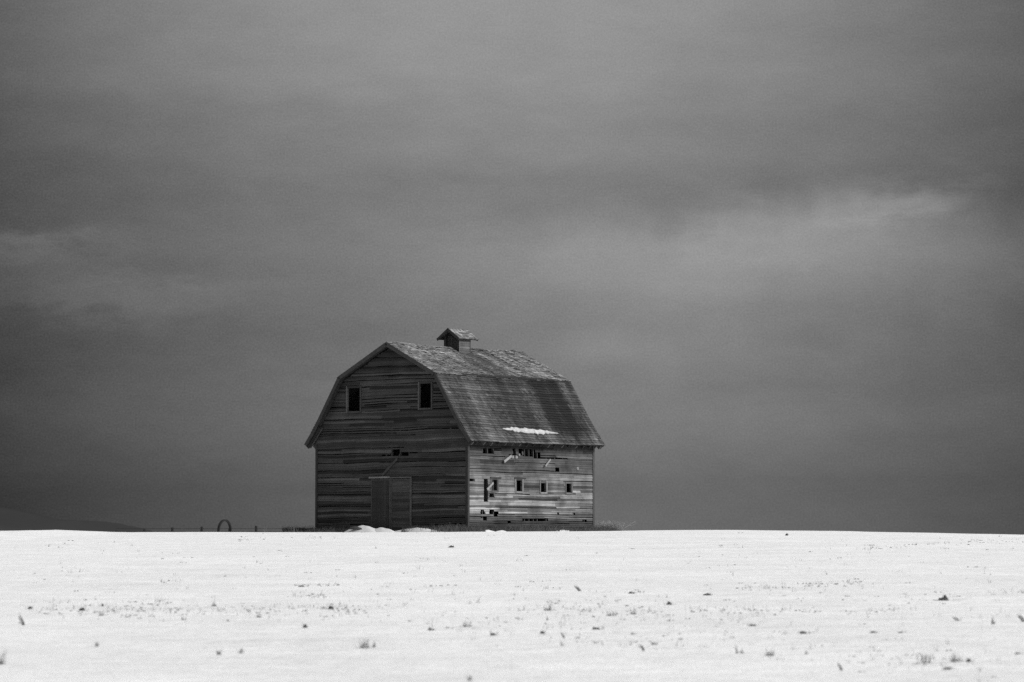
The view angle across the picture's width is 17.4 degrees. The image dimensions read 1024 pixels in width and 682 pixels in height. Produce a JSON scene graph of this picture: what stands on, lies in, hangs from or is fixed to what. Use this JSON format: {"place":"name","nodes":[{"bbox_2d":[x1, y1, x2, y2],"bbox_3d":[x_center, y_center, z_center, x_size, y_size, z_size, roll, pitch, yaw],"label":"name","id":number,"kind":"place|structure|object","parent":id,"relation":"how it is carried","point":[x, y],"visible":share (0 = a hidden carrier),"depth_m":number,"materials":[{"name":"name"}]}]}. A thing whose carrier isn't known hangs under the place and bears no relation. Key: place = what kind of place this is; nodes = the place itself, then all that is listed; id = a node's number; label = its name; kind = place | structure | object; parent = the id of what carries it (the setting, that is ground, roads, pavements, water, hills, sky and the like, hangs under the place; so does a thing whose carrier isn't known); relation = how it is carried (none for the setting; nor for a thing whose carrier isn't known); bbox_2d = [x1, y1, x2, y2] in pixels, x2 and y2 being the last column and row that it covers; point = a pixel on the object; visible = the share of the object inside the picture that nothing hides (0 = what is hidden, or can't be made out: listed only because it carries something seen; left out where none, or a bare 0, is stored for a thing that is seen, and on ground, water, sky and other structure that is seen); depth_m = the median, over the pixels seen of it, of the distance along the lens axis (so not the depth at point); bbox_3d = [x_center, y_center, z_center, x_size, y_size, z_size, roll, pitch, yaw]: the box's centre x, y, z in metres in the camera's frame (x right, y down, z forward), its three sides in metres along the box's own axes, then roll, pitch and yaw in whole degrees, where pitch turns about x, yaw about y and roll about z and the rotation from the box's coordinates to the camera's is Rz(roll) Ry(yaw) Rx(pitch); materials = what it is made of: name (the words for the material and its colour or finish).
{"place":"outdoors","nodes":[
{"label":"outdoors","id":0,"kind":"place"},
{"bbox_2d":[0,507,153,531],"bbox_3d":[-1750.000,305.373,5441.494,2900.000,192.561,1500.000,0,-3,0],"label":"distant hill","id":1,"kind":"structure","parent":0,"point":[14,520],"depth_m":5226.68,"materials":[{"name":"grey"}]},
{"bbox_2d":[0,530,1023,681],"bbox_3d":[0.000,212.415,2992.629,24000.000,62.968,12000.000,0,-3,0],"label":"snow field","id":2,"kind":"structure","parent":0,"point":[51,646],"depth_m":55.52,"materials":[{"name":"white snow"}]},
{"bbox_2d":[0,653,5,664],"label":"grass tuft","id":3,"kind":"object","parent":2,"relation":"on","point":[1,661],"visible":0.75,"depth_m":36.83,"materials":[{"name":"grey plant"}]},
{"bbox_2d":[115,526,290,531],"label":"wire fence","id":4,"kind":"object","parent":2,"relation":"on","point":[201,529],"visible":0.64,"depth_m":351.36,"materials":[{"name":"black metal"}]},
{"bbox_2d":[217,519,231,531],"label":"wheel rim","id":5,"kind":"object","parent":2,"relation":"on","point":[221,522],"visible":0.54,"depth_m":171.59,"materials":[{"name":"metal"}]},
{"bbox_2d":[281,525,310,531],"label":"bare bush","id":6,"kind":"object","parent":2,"relation":"on","point":[292,527],"visible":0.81,"depth_m":176.78,"materials":[{"name":"grey plant"}]},
{"bbox_2d":[283,528,312,530],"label":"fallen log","id":7,"kind":"object","parent":2,"relation":"on","point":[300,529],"visible":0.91,"depth_m":176.29,"materials":[{"name":"grey wood"}]},
{"bbox_2d":[345,525,374,531],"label":"snow pile","id":8,"kind":"object","parent":2,"relation":"on","point":[366,528],"visible":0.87,"depth_m":171.61,"materials":[{"name":"white snow"}]},
{"bbox_2d":[356,637,369,647],"bbox_3d":[-1.865,3.711,41.180,0.244,0.211,0.200,-1,-4,20],"label":"grass tuft","id":9,"kind":"object","parent":2,"relation":"on","point":[365,644],"visible":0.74,"depth_m":41.17,"materials":[{"name":"grey plant"}]},
{"bbox_2d":[375,527,394,531],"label":"snow pile","id":10,"kind":"object","parent":2,"relation":"on","point":[381,529],"visible":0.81,"depth_m":170.98,"materials":[{"name":"white snow"}]},
{"bbox_2d":[395,528,441,531],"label":"snow pile","id":11,"kind":"object","parent":2,"relation":"on","point":[419,530],"visible":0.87,"depth_m":170.12,"materials":[{"name":"white snow"}]},
{"bbox_2d":[304,328,605,530],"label":"gambrel barn","id":12,"kind":"structure","parent":2,"relation":"on","point":[402,435],"depth_m":174.07,"materials":[{"name":"wood"}]},
{"bbox_2d":[346,386,362,412],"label":"window frame","id":13,"kind":"structure","parent":12,"relation":"in","point":[347,387],"depth_m":175.19,"materials":[{"name":"grey wood"}]},
{"bbox_2d":[371,479,390,528],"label":"barn door","id":14,"kind":"structure","parent":12,"relation":"in","point":[380,488],"depth_m":173.51,"materials":[{"name":"wood"}]},
{"bbox_2d":[391,479,409,530],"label":"barn door","id":15,"kind":"structure","parent":12,"relation":"in","point":[400,488],"depth_m":172.66,"materials":[{"name":"wood"}]},
{"bbox_2d":[418,381,433,409],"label":"window frame","id":16,"kind":"structure","parent":12,"relation":"in","point":[419,383],"depth_m":171.99,"materials":[{"name":"grey wood"}]},
{"bbox_2d":[491,478,498,491],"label":"window frame","id":17,"kind":"structure","parent":12,"relation":"in","point":[497,479],"depth_m":171.61,"materials":[{"name":"grey wood"}]},
{"bbox_2d":[515,479,523,492],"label":"window frame","id":18,"kind":"structure","parent":12,"relation":"in","point":[522,484],"depth_m":173.12,"materials":[{"name":"grey wood"}]},
{"bbox_2d":[503,427,558,434],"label":"snow patch","id":19,"kind":"object","parent":12,"relation":"on","point":[526,430],"visible":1,"depth_m":173.67,"materials":[{"name":"white snow"}]},
{"bbox_2d":[539,481,547,493],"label":"window frame","id":20,"kind":"structure","parent":12,"relation":"in","point":[546,484],"depth_m":174.57,"materials":[{"name":"grey wood"}]},
{"bbox_2d":[565,482,572,493],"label":"window frame","id":21,"kind":"structure","parent":12,"relation":"in","point":[571,485],"depth_m":176.32,"materials":[{"name":"grey wood"}]},
{"bbox_2d":[305,522,619,531],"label":"dry weeds","id":22,"kind":"object","parent":2,"relation":"on","point":[451,528],"visible":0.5,"depth_m":171.84,"materials":[{"name":"grey plant"}]},
{"bbox_2d":[460,621,472,626],"bbox_3d":[-0.614,3.945,46.535,0.196,0.133,0.146,2,-4,-34],"label":"grass tuft","id":23,"kind":"object","parent":2,"relation":"on","point":[466,624],"visible":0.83,"depth_m":46.52,"materials":[{"name":"plant"}]},
{"bbox_2d":[19,532,1023,680],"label":"stubble","id":24,"kind":"object","parent":2,"relation":"on","point":[583,610],"visible":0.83,"depth_m":53.97,"materials":[{"name":"plant"}]},
{"bbox_2d":[595,520,635,530],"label":"bare bush","id":25,"kind":"object","parent":2,"relation":"on","point":[610,525],"visible":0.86,"depth_m":177.95,"materials":[{"name":"grey plant"}]},
{"bbox_2d":[764,648,774,655],"bbox_3d":[3.042,3.663,39.394,0.140,0.157,0.142,0,-3,0],"label":"grass tuft","id":26,"kind":"object","parent":2,"relation":"on","point":[767,654],"visible":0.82,"depth_m":39.37,"materials":[{"name":"plant"}]},
{"bbox_2d":[912,652,934,663],"bbox_3d":[4.659,3.599,37.794,0.266,0.160,0.135,1,-4,-16],"label":"grass tuft","id":27,"kind":"object","parent":2,"relation":"on","point":[924,658],"visible":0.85,"depth_m":37.81,"materials":[{"name":"plant"}]},
{"bbox_2d":[938,595,948,600],"bbox_3d":[7.583,4.526,58.651,0.217,0.204,0.409,0,-3,4],"label":"earth clod","id":28,"kind":"object","parent":2,"relation":"on","point":[944,598],"visible":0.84,"depth_m":58.70,"materials":[{"name":"grey soil"}]},
{"bbox_2d":[950,651,963,661],"bbox_3d":[5.098,3.615,38.146,0.218,0.156,0.224,0,-3,0],"label":"grass tuft","id":29,"kind":"object","parent":2,"relation":"on","point":[955,660],"visible":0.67,"depth_m":38.14,"materials":[{"name":"plant"}]},
{"bbox_2d":[952,598,987,600],"bbox_3d":[7.994,4.580,58.787,0.892,0.115,0.255,0,-3,0],"label":"snow drift","id":30,"kind":"object","parent":2,"relation":"on","point":[967,599],"visible":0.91,"depth_m":58.73,"materials":[{"name":"white snow"}]},
{"bbox_2d":[0,0,1023,534],"label":"sky","id":31,"kind":"structure","parent":0,"point":[771,252],"materials":[{"name":"grey"}]}
]}

